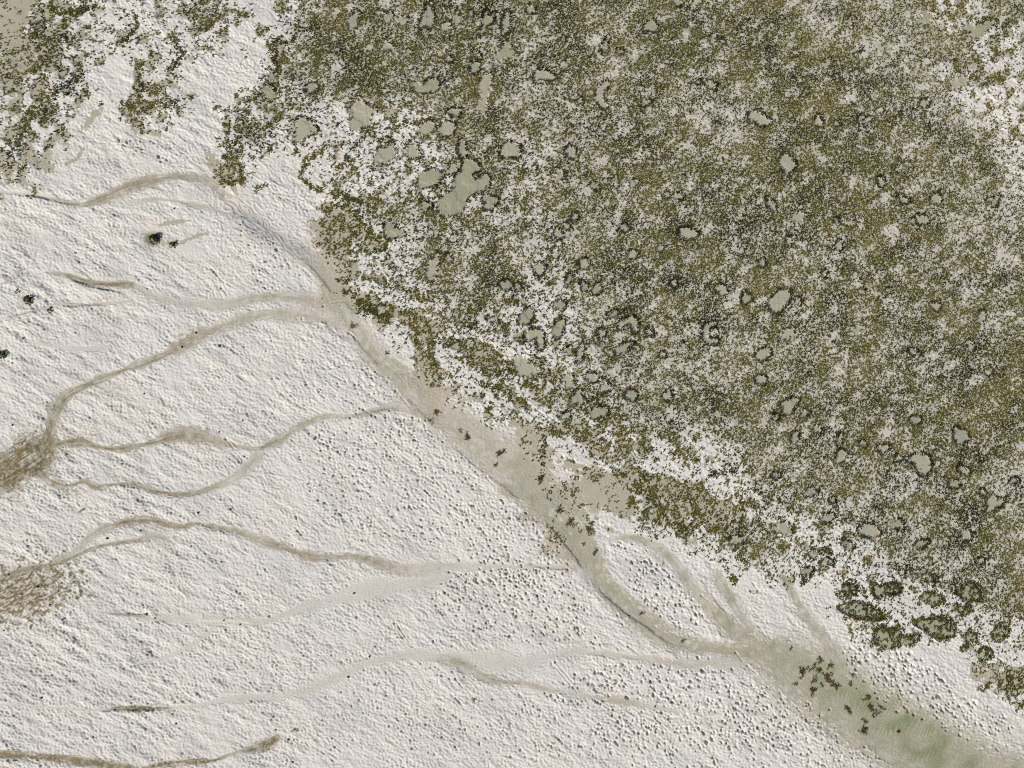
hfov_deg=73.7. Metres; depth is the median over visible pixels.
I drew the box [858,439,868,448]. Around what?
tide pool
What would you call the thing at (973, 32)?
tide pool
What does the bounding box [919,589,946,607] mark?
tide pool
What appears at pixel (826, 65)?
tide pool
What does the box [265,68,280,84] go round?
tide pool
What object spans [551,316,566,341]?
tide pool
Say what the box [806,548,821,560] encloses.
tide pool
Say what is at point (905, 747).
tidal channel
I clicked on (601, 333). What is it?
tide pool
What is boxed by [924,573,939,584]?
tide pool
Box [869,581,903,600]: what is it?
tide pool
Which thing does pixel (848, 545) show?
tide pool
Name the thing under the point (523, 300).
tide pool
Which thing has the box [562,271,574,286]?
tide pool
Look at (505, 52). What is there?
tide pool
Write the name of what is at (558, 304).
tide pool
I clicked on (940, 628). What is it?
tide pool
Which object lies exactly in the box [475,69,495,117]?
tide pool
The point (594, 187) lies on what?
tide pool
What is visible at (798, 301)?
tide pool
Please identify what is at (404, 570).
tidal creek
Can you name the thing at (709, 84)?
tide pool
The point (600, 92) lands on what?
tide pool
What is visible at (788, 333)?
tide pool
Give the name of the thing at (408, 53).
tide pool
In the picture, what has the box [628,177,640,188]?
tide pool
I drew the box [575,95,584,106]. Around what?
tide pool
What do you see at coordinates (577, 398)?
tide pool
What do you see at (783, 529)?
tide pool
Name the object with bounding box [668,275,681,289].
tide pool
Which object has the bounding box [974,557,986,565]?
tide pool
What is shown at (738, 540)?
tide pool
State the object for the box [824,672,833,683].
seaweed clump
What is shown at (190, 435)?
tidal creek
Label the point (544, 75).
tide pool
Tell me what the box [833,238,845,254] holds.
tide pool
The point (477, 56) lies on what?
tide pool
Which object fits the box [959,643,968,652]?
tide pool
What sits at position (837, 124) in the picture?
tide pool
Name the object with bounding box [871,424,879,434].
tide pool
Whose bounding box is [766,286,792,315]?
tide pool
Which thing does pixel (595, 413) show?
tide pool
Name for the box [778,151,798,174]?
tide pool
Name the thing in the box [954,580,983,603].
tide pool
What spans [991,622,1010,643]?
tide pool
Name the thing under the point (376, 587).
tidal creek
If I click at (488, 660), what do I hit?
tidal creek
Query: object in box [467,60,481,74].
tide pool
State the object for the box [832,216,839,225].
tide pool
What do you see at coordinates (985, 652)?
tide pool
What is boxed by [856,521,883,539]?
tide pool
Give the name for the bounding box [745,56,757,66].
tide pool
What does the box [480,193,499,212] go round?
tide pool
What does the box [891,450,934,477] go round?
tide pool
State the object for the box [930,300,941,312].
tide pool
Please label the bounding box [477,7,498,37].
tide pool
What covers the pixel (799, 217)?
tide pool
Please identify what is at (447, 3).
tide pool
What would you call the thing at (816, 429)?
tide pool
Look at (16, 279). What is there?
tidal creek
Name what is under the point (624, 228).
tide pool
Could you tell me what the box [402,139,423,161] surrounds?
tide pool
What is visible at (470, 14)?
tide pool
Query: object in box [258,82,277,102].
tide pool
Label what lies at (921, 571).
tide pool
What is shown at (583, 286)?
tide pool
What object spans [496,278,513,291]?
tide pool
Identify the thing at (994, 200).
tide pool
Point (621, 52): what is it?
tide pool
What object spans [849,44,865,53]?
tide pool
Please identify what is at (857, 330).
tide pool
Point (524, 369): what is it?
tide pool
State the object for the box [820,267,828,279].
tide pool
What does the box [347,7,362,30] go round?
tide pool
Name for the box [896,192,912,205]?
tide pool
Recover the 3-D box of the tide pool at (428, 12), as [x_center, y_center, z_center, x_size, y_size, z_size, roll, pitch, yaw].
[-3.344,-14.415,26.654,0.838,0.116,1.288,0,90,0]
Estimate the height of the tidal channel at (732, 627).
0.115 m
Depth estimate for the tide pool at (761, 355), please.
26.69 m
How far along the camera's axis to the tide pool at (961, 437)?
26.70 m
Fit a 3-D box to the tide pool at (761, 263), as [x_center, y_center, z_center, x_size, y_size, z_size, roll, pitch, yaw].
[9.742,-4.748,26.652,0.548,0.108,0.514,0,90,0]
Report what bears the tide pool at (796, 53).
on the mudflat
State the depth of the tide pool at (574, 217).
26.66 m
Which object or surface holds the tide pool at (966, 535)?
on the mudflat
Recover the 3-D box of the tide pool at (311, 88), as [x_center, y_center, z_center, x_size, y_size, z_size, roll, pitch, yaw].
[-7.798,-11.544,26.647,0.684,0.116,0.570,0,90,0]
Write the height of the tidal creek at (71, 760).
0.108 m
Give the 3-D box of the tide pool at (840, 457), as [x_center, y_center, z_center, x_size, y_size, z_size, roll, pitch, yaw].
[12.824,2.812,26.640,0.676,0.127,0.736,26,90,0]
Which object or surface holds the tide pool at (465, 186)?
on the mudflat
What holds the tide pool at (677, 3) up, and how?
on the mudflat
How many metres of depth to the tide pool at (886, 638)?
26.68 m
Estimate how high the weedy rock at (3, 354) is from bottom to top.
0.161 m
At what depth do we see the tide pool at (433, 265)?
26.70 m
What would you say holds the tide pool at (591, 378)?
on the mudflat
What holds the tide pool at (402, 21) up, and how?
on the mudflat
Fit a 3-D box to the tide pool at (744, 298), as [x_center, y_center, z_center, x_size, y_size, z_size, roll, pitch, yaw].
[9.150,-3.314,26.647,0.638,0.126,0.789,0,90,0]
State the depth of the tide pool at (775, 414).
26.65 m
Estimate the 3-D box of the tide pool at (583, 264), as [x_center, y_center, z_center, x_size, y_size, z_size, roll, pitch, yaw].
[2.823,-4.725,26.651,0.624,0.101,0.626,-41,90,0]
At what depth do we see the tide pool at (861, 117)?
26.66 m
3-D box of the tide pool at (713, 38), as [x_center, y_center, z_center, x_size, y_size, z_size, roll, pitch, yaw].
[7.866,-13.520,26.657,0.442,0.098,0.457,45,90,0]
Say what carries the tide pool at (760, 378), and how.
on the mudflat
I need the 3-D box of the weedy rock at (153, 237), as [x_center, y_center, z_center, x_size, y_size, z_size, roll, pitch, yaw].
[-13.998,-5.652,26.612,0.475,0.317,0.513,-21,90,0]
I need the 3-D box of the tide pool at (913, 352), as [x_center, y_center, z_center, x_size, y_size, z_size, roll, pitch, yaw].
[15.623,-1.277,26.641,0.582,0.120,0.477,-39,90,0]
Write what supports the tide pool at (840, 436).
on the mudflat
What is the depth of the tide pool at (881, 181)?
26.65 m
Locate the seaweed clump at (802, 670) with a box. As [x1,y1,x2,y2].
[799,667,805,679]
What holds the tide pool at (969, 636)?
on the mudflat
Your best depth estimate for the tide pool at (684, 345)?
26.69 m
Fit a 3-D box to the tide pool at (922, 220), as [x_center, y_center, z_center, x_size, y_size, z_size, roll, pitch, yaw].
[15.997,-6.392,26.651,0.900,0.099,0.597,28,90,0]
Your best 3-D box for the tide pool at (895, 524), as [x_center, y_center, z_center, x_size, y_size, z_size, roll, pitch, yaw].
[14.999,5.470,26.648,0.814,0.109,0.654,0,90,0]
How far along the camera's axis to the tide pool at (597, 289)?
26.68 m
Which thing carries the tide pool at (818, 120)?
on the mudflat
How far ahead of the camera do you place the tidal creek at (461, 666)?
26.68 m
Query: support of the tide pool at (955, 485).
on the mudflat
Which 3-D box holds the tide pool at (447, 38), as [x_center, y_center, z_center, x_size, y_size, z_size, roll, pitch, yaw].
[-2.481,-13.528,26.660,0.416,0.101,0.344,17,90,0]
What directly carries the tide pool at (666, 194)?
on the mudflat
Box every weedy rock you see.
[0,350,5,358]
[23,295,33,304]
[148,234,159,244]
[169,241,175,247]
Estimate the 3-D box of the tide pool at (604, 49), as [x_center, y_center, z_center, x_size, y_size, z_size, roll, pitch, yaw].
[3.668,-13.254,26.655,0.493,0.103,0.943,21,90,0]
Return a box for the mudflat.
[0,0,1023,767]
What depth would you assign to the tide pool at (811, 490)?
26.69 m
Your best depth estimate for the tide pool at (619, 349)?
26.69 m
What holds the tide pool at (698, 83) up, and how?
on the mudflat
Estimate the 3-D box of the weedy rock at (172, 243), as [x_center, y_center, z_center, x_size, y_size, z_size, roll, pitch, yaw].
[-13.250,-5.431,26.628,0.309,0.161,0.282,0,90,0]
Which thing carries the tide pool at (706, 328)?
on the mudflat
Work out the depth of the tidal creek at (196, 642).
26.67 m
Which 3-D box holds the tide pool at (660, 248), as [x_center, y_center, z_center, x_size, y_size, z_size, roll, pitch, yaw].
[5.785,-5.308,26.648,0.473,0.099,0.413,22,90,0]
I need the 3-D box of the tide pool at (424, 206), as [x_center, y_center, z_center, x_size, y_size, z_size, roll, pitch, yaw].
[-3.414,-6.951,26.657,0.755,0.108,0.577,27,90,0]
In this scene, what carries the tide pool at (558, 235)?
on the mudflat
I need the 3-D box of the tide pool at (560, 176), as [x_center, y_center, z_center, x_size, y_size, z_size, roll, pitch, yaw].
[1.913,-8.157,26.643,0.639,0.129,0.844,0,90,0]
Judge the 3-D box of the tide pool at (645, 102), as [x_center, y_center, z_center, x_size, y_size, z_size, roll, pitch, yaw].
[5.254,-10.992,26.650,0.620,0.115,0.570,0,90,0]
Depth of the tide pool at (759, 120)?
26.69 m
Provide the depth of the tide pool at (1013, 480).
26.66 m
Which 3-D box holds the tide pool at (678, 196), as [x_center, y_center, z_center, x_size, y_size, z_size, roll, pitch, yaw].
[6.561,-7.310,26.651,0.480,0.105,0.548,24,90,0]
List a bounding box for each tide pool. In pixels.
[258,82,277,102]
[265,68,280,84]
[290,114,320,144]
[303,81,320,94]
[346,92,380,132]
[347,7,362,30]
[371,139,398,166]
[379,36,396,51]
[380,9,396,27]
[382,218,406,241]
[396,13,410,26]
[402,47,414,60]
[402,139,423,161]
[408,77,441,94]
[415,165,445,189]
[416,0,436,30]
[416,198,434,212]
[417,117,438,137]
[423,249,441,282]
[435,119,457,138]
[435,136,491,218]
[439,19,454,32]
[442,0,451,9]
[442,33,452,41]
[443,54,453,64]
[443,251,454,263]
[444,105,464,117]
[451,8,463,25]
[467,7,475,17]
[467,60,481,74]
[471,47,483,60]
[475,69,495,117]
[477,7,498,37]
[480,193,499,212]
[490,38,517,62]
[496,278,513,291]
[497,139,522,160]
[499,7,512,37]
[513,282,522,291]
[513,354,538,379]
[515,304,537,327]
[517,292,530,306]
[521,325,546,352]
[524,2,537,14]
[531,65,559,81]
[531,260,547,277]
[550,297,568,312]
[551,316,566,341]
[553,164,568,185]
[553,225,564,240]
[555,409,571,422]
[559,69,572,78]
[560,372,577,391]
[561,344,574,356]
[562,220,572,231]
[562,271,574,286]
[563,142,578,161]
[568,387,584,407]
[569,210,580,224]
[574,339,586,365]
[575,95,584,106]
[576,255,593,270]
[577,278,588,293]
[586,368,599,384]
[588,179,601,192]
[589,404,610,421]
[590,80,610,110]
[590,281,603,296]
[594,326,607,342]
[596,378,614,395]
[598,33,611,55]
[604,307,625,320]
[612,339,637,355]
[613,314,640,337]
[615,47,625,57]
[616,221,631,232]
[623,387,638,401]
[626,247,639,260]
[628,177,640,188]
[639,18,660,35]
[639,95,653,109]
[642,325,656,338]
[656,243,666,253]
[656,350,667,359]
[659,189,671,200]
[661,386,675,403]
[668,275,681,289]
[673,0,684,8]
[673,190,685,202]
[675,224,701,242]
[679,339,689,350]
[691,76,702,85]
[699,319,720,346]
[700,77,719,92]
[708,33,719,44]
[713,282,731,297]
[714,118,725,133]
[718,35,726,46]
[727,534,746,547]
[739,289,754,307]
[744,108,776,128]
[745,17,754,29]
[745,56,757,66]
[752,373,768,386]
[753,345,773,362]
[755,256,767,268]
[763,194,778,214]
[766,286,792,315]
[770,412,780,422]
[770,469,782,481]
[771,520,794,537]
[777,323,797,341]
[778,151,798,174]
[779,394,800,416]
[783,233,793,247]
[788,429,801,445]
[789,209,808,225]
[790,47,802,57]
[793,295,805,306]
[798,406,811,418]
[800,541,810,552]
[801,565,814,578]
[803,484,819,498]
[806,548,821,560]
[811,112,825,128]
[811,422,824,434]
[818,509,837,526]
[818,555,837,567]
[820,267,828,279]
[821,57,834,72]
[827,495,838,508]
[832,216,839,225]
[833,118,842,127]
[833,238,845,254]
[833,446,849,465]
[835,431,844,445]
[836,599,883,622]
[840,537,855,551]
[841,581,858,596]
[843,13,856,29]
[843,99,855,110]
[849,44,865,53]
[849,320,866,337]
[855,112,866,122]
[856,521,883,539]
[858,287,867,296]
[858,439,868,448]
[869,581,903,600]
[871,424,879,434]
[872,625,903,650]
[874,440,891,456]
[875,174,888,188]
[886,516,906,531]
[888,560,899,571]
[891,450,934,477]
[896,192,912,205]
[901,350,909,357]
[902,632,921,646]
[906,345,919,356]
[907,413,923,426]
[911,212,932,226]
[911,615,957,642]
[914,4,934,28]
[914,538,931,549]
[914,566,930,574]
[918,96,931,108]
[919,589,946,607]
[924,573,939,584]
[928,190,943,206]
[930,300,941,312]
[945,478,962,491]
[950,71,970,93]
[950,534,960,543]
[951,424,971,450]
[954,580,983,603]
[954,604,973,616]
[955,462,974,476]
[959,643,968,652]
[960,16,999,43]
[960,525,973,543]
[961,627,979,645]
[962,337,976,352]
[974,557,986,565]
[975,488,988,498]
[977,308,987,324]
[977,645,993,663]
[984,192,1001,208]
[984,494,1008,513]
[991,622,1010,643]
[1008,475,1021,486]
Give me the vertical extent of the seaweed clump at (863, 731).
0.049 m
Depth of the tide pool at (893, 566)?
26.66 m
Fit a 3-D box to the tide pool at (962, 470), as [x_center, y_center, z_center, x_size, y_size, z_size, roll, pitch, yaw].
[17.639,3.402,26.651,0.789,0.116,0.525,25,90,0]
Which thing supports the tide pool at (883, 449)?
on the mudflat
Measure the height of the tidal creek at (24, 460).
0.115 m
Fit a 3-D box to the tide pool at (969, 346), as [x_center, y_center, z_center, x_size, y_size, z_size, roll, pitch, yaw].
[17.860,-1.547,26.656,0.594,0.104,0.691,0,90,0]
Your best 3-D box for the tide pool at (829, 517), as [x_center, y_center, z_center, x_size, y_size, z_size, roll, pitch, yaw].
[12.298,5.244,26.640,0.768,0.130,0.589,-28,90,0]
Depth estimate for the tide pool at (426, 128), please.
26.68 m
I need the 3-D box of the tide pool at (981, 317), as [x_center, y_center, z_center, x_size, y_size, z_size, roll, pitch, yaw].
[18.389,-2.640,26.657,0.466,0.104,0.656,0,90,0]
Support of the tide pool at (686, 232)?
on the mudflat
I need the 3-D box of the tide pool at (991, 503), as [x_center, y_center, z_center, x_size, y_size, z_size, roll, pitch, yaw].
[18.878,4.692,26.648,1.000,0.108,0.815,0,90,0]
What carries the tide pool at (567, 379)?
on the mudflat
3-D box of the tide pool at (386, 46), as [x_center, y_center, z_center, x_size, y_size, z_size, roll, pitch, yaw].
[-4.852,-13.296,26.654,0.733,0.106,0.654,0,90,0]
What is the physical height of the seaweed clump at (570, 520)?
0.056 m
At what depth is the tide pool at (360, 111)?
26.69 m
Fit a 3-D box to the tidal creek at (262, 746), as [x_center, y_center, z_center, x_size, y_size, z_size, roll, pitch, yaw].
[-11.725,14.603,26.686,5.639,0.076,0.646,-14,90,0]
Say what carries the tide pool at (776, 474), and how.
on the mudflat
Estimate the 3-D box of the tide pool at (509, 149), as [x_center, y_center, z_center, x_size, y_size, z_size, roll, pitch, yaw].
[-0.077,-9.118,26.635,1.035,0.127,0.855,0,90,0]
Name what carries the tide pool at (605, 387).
on the mudflat
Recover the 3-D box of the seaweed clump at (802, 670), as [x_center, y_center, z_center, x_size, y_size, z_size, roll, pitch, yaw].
[11.338,11.300,26.679,0.330,0.046,0.531,0,90,0]
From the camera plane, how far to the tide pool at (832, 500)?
26.64 m
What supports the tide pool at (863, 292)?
on the mudflat
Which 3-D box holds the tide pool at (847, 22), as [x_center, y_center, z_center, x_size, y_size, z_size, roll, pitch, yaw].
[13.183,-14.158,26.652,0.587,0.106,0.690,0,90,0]
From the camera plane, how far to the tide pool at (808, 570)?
26.67 m
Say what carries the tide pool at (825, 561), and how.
on the mudflat
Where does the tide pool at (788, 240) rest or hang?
on the mudflat
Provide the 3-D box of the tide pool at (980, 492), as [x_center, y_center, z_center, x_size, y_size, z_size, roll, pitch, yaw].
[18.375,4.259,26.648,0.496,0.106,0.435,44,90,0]
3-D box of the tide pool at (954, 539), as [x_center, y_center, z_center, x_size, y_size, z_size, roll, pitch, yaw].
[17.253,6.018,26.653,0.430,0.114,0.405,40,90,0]
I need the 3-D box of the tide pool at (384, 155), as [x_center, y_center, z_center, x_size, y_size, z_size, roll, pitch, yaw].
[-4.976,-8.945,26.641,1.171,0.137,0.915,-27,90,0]
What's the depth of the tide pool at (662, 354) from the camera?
26.65 m
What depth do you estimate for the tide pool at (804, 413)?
26.68 m
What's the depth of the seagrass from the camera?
26.64 m
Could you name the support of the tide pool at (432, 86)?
on the mudflat
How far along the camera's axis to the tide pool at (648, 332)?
26.65 m
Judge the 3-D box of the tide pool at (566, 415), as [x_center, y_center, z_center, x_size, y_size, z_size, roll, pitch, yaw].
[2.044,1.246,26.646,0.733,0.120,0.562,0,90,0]
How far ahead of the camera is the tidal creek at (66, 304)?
26.66 m
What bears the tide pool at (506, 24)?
on the mudflat
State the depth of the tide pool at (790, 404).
26.70 m
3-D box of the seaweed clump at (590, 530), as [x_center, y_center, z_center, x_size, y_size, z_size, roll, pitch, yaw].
[3.069,5.681,26.671,0.382,0.052,0.562,-16,90,0]
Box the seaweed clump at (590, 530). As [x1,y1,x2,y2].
[584,524,594,535]
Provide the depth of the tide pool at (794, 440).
26.69 m
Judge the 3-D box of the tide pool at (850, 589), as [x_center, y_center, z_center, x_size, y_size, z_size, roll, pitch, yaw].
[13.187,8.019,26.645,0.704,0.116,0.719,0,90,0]
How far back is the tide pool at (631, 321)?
26.68 m
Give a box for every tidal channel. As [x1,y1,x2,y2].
[215,183,1023,767]
[609,533,791,659]
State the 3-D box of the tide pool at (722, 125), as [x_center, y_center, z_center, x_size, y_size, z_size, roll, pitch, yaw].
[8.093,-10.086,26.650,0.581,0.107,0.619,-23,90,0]
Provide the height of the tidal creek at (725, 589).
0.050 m
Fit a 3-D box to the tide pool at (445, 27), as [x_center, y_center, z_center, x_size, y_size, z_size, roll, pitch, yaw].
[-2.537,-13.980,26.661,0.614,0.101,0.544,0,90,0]
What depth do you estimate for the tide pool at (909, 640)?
26.66 m
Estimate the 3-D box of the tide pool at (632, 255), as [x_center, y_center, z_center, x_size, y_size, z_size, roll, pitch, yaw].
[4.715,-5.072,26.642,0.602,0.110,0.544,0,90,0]
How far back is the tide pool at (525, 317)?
26.68 m
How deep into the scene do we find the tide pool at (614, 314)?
26.65 m
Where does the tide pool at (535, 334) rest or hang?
on the mudflat
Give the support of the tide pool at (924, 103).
on the mudflat
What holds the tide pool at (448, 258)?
on the mudflat
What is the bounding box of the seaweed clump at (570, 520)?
[565,517,577,527]
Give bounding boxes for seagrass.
[0,0,1023,712]
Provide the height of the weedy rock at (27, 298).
0.197 m
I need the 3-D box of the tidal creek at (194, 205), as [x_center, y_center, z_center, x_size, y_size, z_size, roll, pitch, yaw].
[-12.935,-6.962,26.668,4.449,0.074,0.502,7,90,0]
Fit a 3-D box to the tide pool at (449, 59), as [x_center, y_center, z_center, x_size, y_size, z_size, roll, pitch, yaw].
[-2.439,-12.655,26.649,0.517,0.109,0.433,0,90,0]
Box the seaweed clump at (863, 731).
[858,726,867,734]
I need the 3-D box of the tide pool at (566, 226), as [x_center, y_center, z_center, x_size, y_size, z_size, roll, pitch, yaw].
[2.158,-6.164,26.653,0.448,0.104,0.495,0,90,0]
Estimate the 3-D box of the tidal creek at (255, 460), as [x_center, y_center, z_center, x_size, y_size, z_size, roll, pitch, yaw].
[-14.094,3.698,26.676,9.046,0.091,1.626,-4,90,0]
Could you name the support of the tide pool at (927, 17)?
on the mudflat
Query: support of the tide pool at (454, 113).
on the mudflat
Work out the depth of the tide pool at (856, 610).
26.66 m
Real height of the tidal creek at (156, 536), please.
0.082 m
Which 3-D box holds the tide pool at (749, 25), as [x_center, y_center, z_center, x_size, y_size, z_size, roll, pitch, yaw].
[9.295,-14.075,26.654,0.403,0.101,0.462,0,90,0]
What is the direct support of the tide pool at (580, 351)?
on the mudflat
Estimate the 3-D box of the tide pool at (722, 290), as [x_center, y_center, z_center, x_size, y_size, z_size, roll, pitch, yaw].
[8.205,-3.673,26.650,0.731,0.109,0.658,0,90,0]
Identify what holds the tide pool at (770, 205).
on the mudflat
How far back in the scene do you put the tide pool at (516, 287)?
26.68 m
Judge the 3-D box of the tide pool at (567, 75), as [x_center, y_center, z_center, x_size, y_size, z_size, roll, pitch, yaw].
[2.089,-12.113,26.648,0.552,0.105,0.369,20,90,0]
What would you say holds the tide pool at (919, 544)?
on the mudflat
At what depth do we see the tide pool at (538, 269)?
26.68 m
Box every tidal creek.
[0,172,216,207]
[0,274,28,285]
[0,299,133,321]
[0,307,346,499]
[0,515,592,583]
[0,532,175,576]
[0,648,681,714]
[0,749,137,767]
[35,450,265,496]
[45,271,346,320]
[45,402,444,454]
[103,572,451,626]
[124,197,236,217]
[131,621,222,666]
[142,735,280,767]
[441,644,759,673]
[709,569,754,633]
[780,573,853,673]
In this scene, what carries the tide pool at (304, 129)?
on the mudflat
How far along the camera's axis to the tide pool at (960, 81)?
26.69 m
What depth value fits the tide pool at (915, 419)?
26.70 m
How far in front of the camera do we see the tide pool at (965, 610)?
26.66 m
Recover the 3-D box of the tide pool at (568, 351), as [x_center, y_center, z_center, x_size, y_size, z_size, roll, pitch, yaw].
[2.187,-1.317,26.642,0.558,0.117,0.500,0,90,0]
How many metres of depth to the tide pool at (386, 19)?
26.70 m
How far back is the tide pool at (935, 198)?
26.69 m
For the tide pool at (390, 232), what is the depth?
26.68 m
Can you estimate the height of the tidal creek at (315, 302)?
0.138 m
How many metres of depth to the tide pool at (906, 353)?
26.66 m
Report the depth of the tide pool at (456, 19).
26.69 m
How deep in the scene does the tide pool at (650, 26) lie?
26.69 m
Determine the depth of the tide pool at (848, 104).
26.67 m
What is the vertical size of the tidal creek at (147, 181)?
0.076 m
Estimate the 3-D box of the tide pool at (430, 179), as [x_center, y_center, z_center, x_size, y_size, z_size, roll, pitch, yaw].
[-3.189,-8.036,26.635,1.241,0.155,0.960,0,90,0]
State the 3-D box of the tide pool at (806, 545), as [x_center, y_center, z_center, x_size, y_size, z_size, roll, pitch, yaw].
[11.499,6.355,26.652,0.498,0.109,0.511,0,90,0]
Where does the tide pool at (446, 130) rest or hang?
on the mudflat
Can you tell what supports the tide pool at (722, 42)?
on the mudflat
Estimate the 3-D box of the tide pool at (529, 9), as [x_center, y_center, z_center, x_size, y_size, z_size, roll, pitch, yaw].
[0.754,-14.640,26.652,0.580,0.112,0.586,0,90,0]
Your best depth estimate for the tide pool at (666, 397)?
26.68 m
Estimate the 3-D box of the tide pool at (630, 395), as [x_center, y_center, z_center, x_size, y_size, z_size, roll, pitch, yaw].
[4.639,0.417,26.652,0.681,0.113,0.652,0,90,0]
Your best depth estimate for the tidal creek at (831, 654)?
26.68 m
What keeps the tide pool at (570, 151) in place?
on the mudflat

